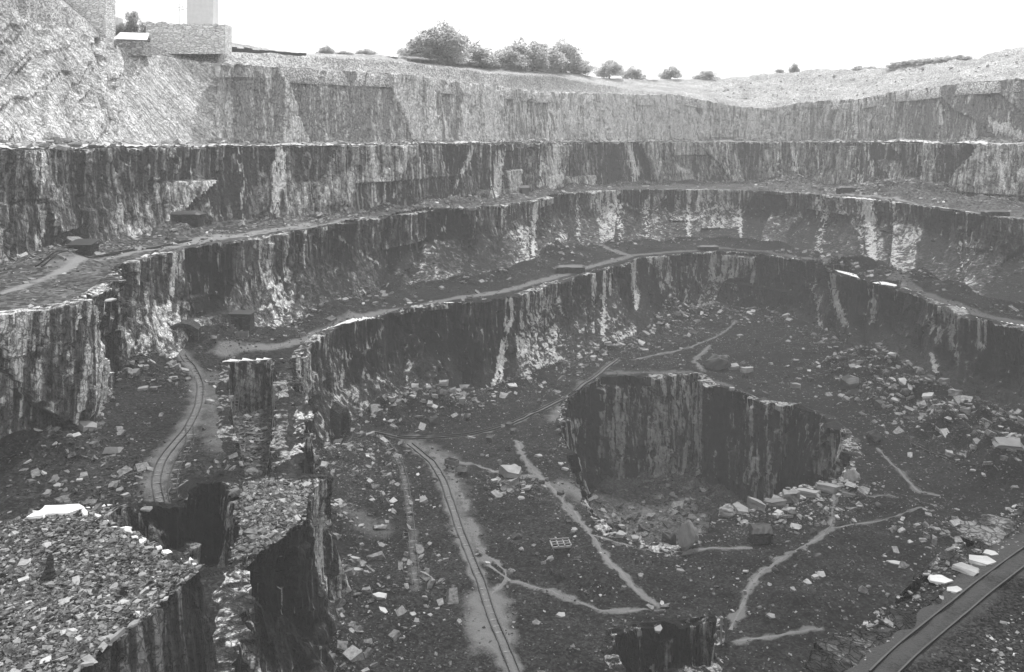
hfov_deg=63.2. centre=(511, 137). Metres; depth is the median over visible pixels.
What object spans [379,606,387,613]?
slate block
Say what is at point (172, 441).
tramroad track
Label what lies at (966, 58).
distant tree
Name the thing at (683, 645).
cutting rock face
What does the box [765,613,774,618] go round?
slate block
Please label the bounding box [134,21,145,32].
bush
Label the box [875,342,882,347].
slate block
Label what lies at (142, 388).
slate block
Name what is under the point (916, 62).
distant tree
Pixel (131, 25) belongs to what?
broadleaf tree
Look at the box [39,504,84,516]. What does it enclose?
slate block
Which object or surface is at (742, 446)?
pit rock face
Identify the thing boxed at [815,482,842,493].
slate block
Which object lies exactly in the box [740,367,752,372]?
slate block
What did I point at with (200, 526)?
hollow rock face
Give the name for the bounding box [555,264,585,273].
stone hut
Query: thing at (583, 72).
broadleaf tree
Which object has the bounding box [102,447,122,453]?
slate block
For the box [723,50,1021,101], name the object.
spoil on skyline
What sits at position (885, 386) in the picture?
slate block
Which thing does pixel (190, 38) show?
ruined building
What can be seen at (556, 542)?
slate wagon
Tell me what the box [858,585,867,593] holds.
slate block
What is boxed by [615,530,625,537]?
slate block
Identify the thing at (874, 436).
slate block
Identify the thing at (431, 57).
broadleaf tree
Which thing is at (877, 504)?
slate block
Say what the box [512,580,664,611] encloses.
footpath
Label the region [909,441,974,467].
tramroad track
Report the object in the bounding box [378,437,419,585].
tramroad track
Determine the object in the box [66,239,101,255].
stone hut
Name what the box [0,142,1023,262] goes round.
rock face below first gallery
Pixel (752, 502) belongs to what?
slate block
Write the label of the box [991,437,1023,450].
slate block
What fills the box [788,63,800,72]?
bush
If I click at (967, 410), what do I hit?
slate block
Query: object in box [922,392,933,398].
slate block
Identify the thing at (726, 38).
sky
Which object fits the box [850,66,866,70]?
distant tree
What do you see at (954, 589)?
slate slab
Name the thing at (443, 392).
slate block
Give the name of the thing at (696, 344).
footpath
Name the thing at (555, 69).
broadleaf tree
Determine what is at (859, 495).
footpath
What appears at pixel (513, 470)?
slate block
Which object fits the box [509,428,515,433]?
slate block
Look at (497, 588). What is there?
footpath
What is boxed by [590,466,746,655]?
pit ground
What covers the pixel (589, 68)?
broadleaf tree
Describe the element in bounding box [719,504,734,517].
slate block
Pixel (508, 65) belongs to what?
broadleaf tree
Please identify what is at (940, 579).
slate slab
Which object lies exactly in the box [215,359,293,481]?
notch rock face
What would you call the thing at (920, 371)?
slate block
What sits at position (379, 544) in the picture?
slate block
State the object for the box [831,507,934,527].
footpath
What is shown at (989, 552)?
slate slab
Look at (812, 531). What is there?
slate block
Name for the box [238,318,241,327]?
door
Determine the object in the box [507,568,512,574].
slate block
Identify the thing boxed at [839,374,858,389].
slate block
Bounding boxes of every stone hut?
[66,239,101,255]
[170,210,205,226]
[228,310,256,330]
[455,466,469,475]
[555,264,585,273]
[697,245,718,250]
[835,186,856,193]
[981,210,1009,217]
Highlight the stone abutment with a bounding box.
[65,0,115,39]
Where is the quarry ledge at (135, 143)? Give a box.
[0,138,1021,148]
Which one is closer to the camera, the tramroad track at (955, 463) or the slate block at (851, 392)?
the tramroad track at (955, 463)
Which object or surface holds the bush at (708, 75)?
on the hillside
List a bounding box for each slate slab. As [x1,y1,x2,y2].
[928,575,953,584]
[947,586,962,592]
[952,562,978,575]
[969,555,995,565]
[982,549,998,555]
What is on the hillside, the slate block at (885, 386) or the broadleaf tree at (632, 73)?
the broadleaf tree at (632, 73)
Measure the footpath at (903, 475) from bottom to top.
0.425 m
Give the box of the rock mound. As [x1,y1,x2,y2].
[704,353,730,370]
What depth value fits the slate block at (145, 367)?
125.88 m
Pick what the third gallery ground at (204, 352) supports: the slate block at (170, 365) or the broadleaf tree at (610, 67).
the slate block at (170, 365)
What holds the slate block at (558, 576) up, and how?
on the quarry floor at (577, 628)
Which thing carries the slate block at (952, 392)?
on the quarry floor at (577, 628)
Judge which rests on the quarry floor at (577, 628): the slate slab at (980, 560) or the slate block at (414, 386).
the slate block at (414, 386)
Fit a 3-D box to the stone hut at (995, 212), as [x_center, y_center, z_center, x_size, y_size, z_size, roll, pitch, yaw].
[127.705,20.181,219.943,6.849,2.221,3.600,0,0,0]
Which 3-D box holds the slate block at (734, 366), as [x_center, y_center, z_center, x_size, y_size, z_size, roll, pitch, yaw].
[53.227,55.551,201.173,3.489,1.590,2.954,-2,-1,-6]
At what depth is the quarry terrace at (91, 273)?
182.78 m
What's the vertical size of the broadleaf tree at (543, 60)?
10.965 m
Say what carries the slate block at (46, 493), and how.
on the third gallery ground at (204, 352)
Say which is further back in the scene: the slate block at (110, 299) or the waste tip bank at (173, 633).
the slate block at (110, 299)
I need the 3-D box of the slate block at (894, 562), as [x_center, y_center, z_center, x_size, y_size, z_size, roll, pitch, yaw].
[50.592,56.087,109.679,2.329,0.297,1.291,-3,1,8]
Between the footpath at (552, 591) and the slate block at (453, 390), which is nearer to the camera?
the footpath at (552, 591)
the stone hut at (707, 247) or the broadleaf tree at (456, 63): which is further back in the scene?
the broadleaf tree at (456, 63)
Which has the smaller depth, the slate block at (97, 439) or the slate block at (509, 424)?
the slate block at (97, 439)
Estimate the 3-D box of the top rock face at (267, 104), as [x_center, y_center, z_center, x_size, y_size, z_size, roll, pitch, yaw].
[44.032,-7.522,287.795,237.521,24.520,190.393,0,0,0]
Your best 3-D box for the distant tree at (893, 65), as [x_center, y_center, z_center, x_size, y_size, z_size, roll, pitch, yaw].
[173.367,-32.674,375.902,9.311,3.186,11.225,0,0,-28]
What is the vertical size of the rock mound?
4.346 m
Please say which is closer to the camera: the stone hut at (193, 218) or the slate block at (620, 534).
the slate block at (620, 534)
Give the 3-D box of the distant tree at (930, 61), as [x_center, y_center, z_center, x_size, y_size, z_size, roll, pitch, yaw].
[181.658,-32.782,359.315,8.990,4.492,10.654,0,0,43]
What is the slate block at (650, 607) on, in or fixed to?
on the quarry floor at (577, 628)
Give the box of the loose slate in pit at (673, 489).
[588,467,746,544]
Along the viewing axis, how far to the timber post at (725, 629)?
92.18 m
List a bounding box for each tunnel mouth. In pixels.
[170,318,199,341]
[330,401,350,438]
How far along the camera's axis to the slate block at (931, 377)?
170.88 m
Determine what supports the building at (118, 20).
on the hillside
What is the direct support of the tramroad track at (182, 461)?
on the third gallery ground at (204, 352)
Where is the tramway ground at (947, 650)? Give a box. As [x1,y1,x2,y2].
[846,521,1023,671]
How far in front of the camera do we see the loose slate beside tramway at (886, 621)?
44.89 m
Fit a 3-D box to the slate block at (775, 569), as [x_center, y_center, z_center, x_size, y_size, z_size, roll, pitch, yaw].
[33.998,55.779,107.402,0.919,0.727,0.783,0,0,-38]
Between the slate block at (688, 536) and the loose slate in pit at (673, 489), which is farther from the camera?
the loose slate in pit at (673, 489)
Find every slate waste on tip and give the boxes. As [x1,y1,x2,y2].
[0,508,203,671]
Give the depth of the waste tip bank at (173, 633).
55.26 m
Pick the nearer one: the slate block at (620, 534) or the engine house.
the slate block at (620, 534)
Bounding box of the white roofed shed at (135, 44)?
[113,32,151,56]
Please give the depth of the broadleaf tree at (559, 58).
381.93 m
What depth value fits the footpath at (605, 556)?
117.63 m
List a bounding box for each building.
[116,17,122,39]
[146,21,231,54]
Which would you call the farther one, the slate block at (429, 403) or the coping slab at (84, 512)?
the slate block at (429, 403)
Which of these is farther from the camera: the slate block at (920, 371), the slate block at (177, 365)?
the slate block at (920, 371)
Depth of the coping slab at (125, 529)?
63.94 m
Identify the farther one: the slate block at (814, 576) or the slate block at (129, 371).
the slate block at (129, 371)
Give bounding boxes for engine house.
[187,0,218,24]
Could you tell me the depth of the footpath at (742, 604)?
107.08 m
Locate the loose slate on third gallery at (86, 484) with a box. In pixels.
[0,236,1023,653]
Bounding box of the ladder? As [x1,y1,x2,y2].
[233,390,239,419]
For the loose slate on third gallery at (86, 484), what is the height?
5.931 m
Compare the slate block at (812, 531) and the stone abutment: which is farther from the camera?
the stone abutment
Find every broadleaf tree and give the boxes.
[120,10,141,39]
[396,35,448,64]
[401,56,429,61]
[405,20,472,64]
[412,52,443,62]
[424,50,454,63]
[444,55,467,65]
[449,33,497,66]
[453,52,478,66]
[457,48,499,67]
[472,59,497,67]
[484,59,507,69]
[492,46,527,70]
[494,57,520,70]
[507,37,553,72]
[509,54,531,70]
[526,52,550,70]
[528,48,559,72]
[538,42,569,70]
[551,38,586,71]
[555,54,574,72]
[569,59,596,74]
[570,63,591,74]
[592,60,624,77]
[621,66,646,79]
[657,66,681,78]
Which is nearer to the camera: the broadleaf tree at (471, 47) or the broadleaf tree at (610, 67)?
the broadleaf tree at (471, 47)
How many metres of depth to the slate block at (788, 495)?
127.73 m
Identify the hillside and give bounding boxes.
[0,0,1023,116]
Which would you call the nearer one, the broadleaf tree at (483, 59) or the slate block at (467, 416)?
the slate block at (467, 416)
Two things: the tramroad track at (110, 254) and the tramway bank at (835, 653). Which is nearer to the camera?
the tramway bank at (835, 653)
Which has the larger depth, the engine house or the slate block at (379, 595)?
the engine house
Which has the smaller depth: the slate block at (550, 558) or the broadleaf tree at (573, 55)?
the slate block at (550, 558)
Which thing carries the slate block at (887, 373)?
on the quarry floor at (577, 628)
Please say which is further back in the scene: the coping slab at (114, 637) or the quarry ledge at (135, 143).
the quarry ledge at (135, 143)
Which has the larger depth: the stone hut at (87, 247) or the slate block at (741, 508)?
the stone hut at (87, 247)
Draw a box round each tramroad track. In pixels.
[35,239,191,266]
[151,353,204,502]
[167,426,194,501]
[375,358,619,439]
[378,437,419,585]
[407,442,520,671]
[869,546,1023,671]
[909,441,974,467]
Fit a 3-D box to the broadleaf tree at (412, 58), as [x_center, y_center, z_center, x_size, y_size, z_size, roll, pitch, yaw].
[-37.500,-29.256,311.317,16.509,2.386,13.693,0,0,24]
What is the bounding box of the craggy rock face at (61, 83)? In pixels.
[0,13,141,149]
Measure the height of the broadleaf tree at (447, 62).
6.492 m
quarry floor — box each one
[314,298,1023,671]
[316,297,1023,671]
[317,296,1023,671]
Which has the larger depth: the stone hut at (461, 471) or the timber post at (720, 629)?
the stone hut at (461, 471)
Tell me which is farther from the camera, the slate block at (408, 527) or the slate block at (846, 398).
the slate block at (846, 398)
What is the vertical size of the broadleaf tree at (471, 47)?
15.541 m
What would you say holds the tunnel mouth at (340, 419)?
attached to the rock face below third gallery at (284, 594)
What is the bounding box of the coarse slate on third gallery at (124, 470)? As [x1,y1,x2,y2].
[6,236,1023,534]
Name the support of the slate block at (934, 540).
on the quarry floor at (577, 628)
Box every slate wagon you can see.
[444,457,459,469]
[549,537,571,550]
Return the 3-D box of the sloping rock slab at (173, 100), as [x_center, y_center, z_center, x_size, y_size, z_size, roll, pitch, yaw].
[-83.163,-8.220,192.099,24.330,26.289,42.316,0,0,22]
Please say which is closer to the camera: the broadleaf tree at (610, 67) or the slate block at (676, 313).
the slate block at (676, 313)
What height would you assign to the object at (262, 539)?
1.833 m
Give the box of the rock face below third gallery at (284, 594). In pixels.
[212,250,1023,671]
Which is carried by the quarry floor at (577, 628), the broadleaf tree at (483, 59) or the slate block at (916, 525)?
the slate block at (916, 525)
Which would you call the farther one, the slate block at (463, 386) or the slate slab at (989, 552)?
the slate block at (463, 386)
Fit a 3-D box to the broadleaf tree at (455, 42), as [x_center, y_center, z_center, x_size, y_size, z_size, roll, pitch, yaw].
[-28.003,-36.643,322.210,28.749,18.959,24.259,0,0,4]
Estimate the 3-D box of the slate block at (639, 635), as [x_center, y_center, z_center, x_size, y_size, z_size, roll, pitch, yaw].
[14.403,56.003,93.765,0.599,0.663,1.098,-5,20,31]
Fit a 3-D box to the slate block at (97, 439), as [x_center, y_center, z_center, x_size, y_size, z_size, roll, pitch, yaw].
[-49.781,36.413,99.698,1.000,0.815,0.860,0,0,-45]
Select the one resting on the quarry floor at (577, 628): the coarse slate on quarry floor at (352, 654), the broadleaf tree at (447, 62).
the coarse slate on quarry floor at (352, 654)
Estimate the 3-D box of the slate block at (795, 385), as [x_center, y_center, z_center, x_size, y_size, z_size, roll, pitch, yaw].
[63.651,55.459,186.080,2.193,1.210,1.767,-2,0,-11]
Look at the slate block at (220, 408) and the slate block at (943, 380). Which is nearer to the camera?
the slate block at (220, 408)
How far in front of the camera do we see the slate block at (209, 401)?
118.43 m
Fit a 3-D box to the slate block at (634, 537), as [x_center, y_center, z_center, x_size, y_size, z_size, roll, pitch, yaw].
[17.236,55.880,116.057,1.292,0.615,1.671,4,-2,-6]
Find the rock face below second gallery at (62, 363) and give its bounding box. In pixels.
[0,189,1023,438]
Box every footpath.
[442,459,535,476]
[476,548,506,596]
[480,558,510,580]
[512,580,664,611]
[516,441,656,604]
[592,534,752,551]
[635,320,735,359]
[694,345,709,369]
[728,493,835,629]
[736,628,822,641]
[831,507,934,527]
[838,492,895,496]
[876,448,939,495]
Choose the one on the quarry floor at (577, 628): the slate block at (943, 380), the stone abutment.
the slate block at (943, 380)
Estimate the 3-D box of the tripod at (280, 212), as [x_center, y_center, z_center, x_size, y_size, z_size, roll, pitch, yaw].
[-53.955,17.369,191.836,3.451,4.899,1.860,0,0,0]
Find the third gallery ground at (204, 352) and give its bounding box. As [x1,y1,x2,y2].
[0,236,1023,634]
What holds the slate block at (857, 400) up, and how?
on the quarry floor at (577, 628)
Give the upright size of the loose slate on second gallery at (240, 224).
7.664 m
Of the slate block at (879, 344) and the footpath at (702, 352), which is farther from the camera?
the footpath at (702, 352)
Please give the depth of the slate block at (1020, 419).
142.94 m
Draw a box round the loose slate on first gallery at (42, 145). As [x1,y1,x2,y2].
[0,135,1023,150]
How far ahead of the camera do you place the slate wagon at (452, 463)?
140.17 m
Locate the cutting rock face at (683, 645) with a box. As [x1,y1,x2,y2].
[598,615,727,671]
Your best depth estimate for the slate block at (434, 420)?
159.30 m
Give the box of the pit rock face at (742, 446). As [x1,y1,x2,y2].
[550,372,864,654]
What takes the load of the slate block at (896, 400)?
on the quarry floor at (577, 628)
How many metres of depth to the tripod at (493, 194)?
258.41 m
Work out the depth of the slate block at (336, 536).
114.74 m
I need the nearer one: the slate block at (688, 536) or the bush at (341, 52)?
the slate block at (688, 536)
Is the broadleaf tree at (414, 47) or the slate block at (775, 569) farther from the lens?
the broadleaf tree at (414, 47)
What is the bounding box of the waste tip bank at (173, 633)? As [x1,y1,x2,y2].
[0,511,217,671]
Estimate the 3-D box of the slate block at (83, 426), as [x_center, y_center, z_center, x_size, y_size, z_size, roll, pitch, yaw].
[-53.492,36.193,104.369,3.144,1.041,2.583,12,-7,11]
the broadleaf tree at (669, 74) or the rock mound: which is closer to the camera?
the rock mound
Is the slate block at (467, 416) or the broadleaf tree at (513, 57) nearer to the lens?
the slate block at (467, 416)
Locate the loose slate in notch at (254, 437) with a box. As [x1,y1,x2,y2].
[232,405,271,478]
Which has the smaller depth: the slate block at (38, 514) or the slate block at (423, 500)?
the slate block at (38, 514)
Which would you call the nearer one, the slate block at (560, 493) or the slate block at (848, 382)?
the slate block at (560, 493)
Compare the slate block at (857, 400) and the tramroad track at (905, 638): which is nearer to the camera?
the tramroad track at (905, 638)
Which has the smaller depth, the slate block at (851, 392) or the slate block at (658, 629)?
the slate block at (658, 629)
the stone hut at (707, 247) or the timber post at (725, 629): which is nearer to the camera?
the timber post at (725, 629)
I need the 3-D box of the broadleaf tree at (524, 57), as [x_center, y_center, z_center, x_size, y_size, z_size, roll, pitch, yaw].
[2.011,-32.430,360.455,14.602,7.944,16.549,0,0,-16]
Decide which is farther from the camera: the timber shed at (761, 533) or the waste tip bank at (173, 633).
the timber shed at (761, 533)
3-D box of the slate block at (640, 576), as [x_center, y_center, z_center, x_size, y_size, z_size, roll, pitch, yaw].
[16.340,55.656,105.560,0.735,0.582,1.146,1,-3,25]
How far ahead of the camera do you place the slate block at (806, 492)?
129.72 m
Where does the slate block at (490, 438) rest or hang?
on the quarry floor at (577, 628)
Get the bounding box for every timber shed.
[519,185,529,194]
[745,523,775,544]
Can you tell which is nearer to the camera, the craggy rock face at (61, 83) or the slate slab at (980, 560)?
the slate slab at (980, 560)
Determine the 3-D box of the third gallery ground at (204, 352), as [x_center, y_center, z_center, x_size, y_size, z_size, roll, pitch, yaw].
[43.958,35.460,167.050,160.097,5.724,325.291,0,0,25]
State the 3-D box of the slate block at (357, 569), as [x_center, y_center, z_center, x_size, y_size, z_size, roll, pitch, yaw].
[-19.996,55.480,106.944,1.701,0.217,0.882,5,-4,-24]
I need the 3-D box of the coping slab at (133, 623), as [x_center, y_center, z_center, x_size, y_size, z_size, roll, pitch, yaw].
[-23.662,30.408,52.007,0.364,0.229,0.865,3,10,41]
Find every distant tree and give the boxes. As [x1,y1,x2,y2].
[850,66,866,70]
[885,62,900,67]
[896,59,912,65]
[911,58,928,65]
[921,56,937,64]
[931,55,951,63]
[951,54,965,60]
[959,56,973,60]
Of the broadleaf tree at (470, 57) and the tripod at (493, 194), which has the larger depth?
the broadleaf tree at (470, 57)
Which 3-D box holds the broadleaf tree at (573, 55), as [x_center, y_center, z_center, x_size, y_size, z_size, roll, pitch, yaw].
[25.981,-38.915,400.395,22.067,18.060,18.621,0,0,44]
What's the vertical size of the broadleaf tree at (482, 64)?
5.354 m
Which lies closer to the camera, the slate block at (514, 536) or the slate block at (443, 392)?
the slate block at (514, 536)
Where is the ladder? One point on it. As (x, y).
(236, 403)
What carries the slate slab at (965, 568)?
on the tramway ground at (947, 650)
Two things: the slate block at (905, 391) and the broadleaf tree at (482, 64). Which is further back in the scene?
the broadleaf tree at (482, 64)
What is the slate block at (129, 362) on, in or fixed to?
on the third gallery ground at (204, 352)
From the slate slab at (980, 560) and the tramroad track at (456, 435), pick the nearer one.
the slate slab at (980, 560)
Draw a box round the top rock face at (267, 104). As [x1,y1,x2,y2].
[211,63,1023,146]
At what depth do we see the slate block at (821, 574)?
106.46 m
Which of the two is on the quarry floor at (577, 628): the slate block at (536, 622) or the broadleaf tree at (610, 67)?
the slate block at (536, 622)
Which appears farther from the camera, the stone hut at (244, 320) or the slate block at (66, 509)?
the stone hut at (244, 320)
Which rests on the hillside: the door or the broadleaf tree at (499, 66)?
the broadleaf tree at (499, 66)
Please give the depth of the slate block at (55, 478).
90.72 m
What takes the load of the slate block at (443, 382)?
on the quarry floor at (577, 628)
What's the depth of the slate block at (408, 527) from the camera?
117.79 m
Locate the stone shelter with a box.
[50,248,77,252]
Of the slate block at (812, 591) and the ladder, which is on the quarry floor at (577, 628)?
the slate block at (812, 591)
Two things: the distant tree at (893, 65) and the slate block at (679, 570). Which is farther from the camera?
the distant tree at (893, 65)
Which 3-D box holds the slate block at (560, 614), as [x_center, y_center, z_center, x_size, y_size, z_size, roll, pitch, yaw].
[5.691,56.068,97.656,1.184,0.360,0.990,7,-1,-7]
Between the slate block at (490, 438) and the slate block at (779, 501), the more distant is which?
the slate block at (490, 438)
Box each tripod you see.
[270,202,284,223]
[486,186,496,202]
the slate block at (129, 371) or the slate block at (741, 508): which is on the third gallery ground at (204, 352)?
the slate block at (129, 371)
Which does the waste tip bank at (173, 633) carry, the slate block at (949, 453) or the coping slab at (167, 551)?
the coping slab at (167, 551)
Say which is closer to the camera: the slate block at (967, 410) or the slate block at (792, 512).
the slate block at (792, 512)
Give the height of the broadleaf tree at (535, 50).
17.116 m
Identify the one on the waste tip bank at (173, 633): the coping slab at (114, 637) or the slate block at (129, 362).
the coping slab at (114, 637)
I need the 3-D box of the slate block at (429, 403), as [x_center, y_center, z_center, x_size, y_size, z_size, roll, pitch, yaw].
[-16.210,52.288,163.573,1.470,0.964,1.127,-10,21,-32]
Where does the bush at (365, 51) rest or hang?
on the hillside
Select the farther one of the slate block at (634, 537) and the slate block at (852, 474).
the slate block at (852, 474)
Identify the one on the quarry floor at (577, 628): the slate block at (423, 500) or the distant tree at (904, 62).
the slate block at (423, 500)
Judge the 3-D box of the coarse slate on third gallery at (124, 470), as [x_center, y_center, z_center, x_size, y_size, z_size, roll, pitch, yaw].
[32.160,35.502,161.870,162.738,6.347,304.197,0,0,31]
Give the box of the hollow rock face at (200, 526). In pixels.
[87,476,256,578]
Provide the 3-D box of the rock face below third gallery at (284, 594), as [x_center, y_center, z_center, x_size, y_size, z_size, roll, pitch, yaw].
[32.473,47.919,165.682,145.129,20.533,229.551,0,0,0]
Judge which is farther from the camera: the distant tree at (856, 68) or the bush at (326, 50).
the distant tree at (856, 68)
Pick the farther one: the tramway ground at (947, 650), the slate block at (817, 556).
the slate block at (817, 556)
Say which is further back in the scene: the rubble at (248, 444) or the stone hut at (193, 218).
the stone hut at (193, 218)
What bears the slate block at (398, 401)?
on the quarry floor at (577, 628)
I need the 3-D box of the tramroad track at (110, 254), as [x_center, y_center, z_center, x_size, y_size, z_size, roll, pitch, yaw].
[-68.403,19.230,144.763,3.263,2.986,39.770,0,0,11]
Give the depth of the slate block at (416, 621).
95.20 m
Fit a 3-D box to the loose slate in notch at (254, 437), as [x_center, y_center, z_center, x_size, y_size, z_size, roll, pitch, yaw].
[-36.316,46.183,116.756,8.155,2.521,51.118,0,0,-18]
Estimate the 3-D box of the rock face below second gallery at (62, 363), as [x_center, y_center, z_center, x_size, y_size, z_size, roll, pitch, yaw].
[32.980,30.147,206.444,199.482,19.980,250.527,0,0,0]
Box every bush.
[116,22,125,39]
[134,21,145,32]
[316,45,333,53]
[334,51,354,54]
[353,48,378,54]
[692,71,720,79]
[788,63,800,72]
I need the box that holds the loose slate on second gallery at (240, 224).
[0,174,1023,306]
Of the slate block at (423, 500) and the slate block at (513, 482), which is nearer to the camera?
the slate block at (423, 500)
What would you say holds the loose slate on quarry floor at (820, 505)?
on the quarry floor at (577, 628)
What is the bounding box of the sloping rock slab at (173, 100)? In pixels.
[115,46,230,147]
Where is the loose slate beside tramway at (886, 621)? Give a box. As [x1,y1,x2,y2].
[803,504,1023,671]
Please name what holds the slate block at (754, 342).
on the quarry floor at (577, 628)
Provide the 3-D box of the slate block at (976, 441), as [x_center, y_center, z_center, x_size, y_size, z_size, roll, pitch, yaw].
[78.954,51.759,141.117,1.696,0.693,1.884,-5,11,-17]
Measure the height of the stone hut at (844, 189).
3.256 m
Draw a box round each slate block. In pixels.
[24,510,46,519]
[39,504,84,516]
[41,489,51,497]
[49,474,59,483]
[77,420,96,431]
[92,437,101,443]
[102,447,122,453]
[104,298,116,301]
[126,360,134,364]
[126,368,133,376]
[132,368,139,375]
[137,385,147,390]
[142,364,149,369]
[166,363,174,367]
[174,363,180,368]
[205,399,214,402]
[216,406,223,411]
[332,533,338,539]
[350,556,359,559]
[354,567,362,570]
[362,586,370,593]
[372,592,386,599]
[377,542,385,546]
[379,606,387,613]
[395,398,402,404]
[406,523,411,531]
[411,383,418,390]
[412,617,418,625]
[420,495,427,503]
[427,400,432,406]
[429,415,439,425]
[439,379,448,385]
[440,389,447,394]
[450,387,456,392]
[456,618,461,626]
[459,384,469,388]
[459,397,464,404]
[464,413,470,420]
[486,435,495,442]
[499,464,521,477]
[506,422,513,426]
[507,477,519,485]
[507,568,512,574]
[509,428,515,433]
[511,532,516,539]
[532,619,540,625]
[546,555,553,561]
[554,573,564,579]
[555,612,564,617]
[557,490,563,495]
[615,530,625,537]
[631,535,638,540]
[637,630,642,640]
[638,573,643,579]
[646,604,653,610]
[654,624,661,633]
[661,531,675,544]
[673,311,680,315]
[676,568,685,572]
[678,520,698,550]
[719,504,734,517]
[728,363,738,369]
[732,501,748,513]
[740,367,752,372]
[747,496,765,510]
[751,340,758,344]
[763,497,786,506]
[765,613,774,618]
[772,566,778,572]
[782,489,799,502]
[788,509,797,516]
[790,383,800,388]
[794,488,820,497]
[809,528,816,534]
[809,588,815,594]
[811,574,818,579]
[813,553,821,559]
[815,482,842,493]
[817,571,825,577]
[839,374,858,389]
[842,396,849,401]
[843,468,860,481]
[846,389,857,395]
[854,397,861,403]
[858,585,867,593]
[866,429,881,442]
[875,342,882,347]
[875,400,884,408]
[875,502,880,507]
[882,369,891,377]
[882,383,890,388]
[886,560,901,564]
[890,397,900,402]
[898,377,906,384]
[901,388,909,394]
[913,523,920,527]
[916,367,924,374]
[921,375,934,379]
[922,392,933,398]
[932,534,936,545]
[939,378,949,384]
[945,449,953,456]
[948,389,961,395]
[960,406,970,412]
[972,438,979,444]
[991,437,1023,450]
[1017,416,1023,422]
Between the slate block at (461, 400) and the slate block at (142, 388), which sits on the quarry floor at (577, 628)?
the slate block at (461, 400)
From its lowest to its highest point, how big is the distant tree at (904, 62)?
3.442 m
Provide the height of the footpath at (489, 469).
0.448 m
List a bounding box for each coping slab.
[80,662,93,666]
[82,507,87,516]
[109,628,124,641]
[123,527,132,533]
[127,619,139,628]
[139,537,146,544]
[161,549,171,554]
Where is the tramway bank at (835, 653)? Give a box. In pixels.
[800,505,1023,671]
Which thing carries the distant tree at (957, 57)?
on the hillside
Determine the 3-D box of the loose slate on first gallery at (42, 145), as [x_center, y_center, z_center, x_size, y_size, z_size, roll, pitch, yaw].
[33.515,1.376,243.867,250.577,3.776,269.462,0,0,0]
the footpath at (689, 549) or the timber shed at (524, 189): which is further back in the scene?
the timber shed at (524, 189)
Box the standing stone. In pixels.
[39,552,56,581]
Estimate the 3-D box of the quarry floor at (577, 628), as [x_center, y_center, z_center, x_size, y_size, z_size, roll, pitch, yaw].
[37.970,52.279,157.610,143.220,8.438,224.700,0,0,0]
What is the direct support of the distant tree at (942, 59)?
on the hillside
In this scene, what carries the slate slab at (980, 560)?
on the tramway ground at (947, 650)
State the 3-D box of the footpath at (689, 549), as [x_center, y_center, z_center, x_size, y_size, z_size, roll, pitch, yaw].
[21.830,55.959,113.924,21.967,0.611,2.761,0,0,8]
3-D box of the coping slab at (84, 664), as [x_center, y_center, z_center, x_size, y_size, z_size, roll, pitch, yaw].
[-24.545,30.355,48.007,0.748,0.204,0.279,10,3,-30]
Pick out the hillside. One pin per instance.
(56, 13)
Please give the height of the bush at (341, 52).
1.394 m
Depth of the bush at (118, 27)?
220.87 m
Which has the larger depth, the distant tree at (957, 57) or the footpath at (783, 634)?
the distant tree at (957, 57)
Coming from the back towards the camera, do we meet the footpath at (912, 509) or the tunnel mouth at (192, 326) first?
the tunnel mouth at (192, 326)
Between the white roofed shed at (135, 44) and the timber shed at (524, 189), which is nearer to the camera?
the white roofed shed at (135, 44)
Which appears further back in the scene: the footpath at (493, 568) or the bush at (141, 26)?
the bush at (141, 26)
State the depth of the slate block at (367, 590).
101.53 m
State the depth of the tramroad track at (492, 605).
108.03 m
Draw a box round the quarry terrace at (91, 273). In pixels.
[0,175,1023,310]
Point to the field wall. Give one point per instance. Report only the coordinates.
(245, 49)
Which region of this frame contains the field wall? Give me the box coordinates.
[232,47,305,55]
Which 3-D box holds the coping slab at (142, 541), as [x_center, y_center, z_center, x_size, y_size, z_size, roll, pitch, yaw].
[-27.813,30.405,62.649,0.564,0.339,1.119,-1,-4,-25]
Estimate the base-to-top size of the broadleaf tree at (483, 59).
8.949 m
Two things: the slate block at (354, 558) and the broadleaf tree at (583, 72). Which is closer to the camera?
the slate block at (354, 558)
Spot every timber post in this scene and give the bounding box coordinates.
[720,617,721,642]
[725,617,726,642]
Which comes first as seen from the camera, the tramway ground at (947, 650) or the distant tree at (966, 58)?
the tramway ground at (947, 650)
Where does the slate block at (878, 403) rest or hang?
on the quarry floor at (577, 628)
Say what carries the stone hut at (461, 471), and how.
on the quarry floor at (577, 628)
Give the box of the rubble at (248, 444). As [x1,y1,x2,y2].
[233,409,271,476]
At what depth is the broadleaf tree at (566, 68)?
393.94 m
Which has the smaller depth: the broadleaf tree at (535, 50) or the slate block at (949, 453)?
the slate block at (949, 453)

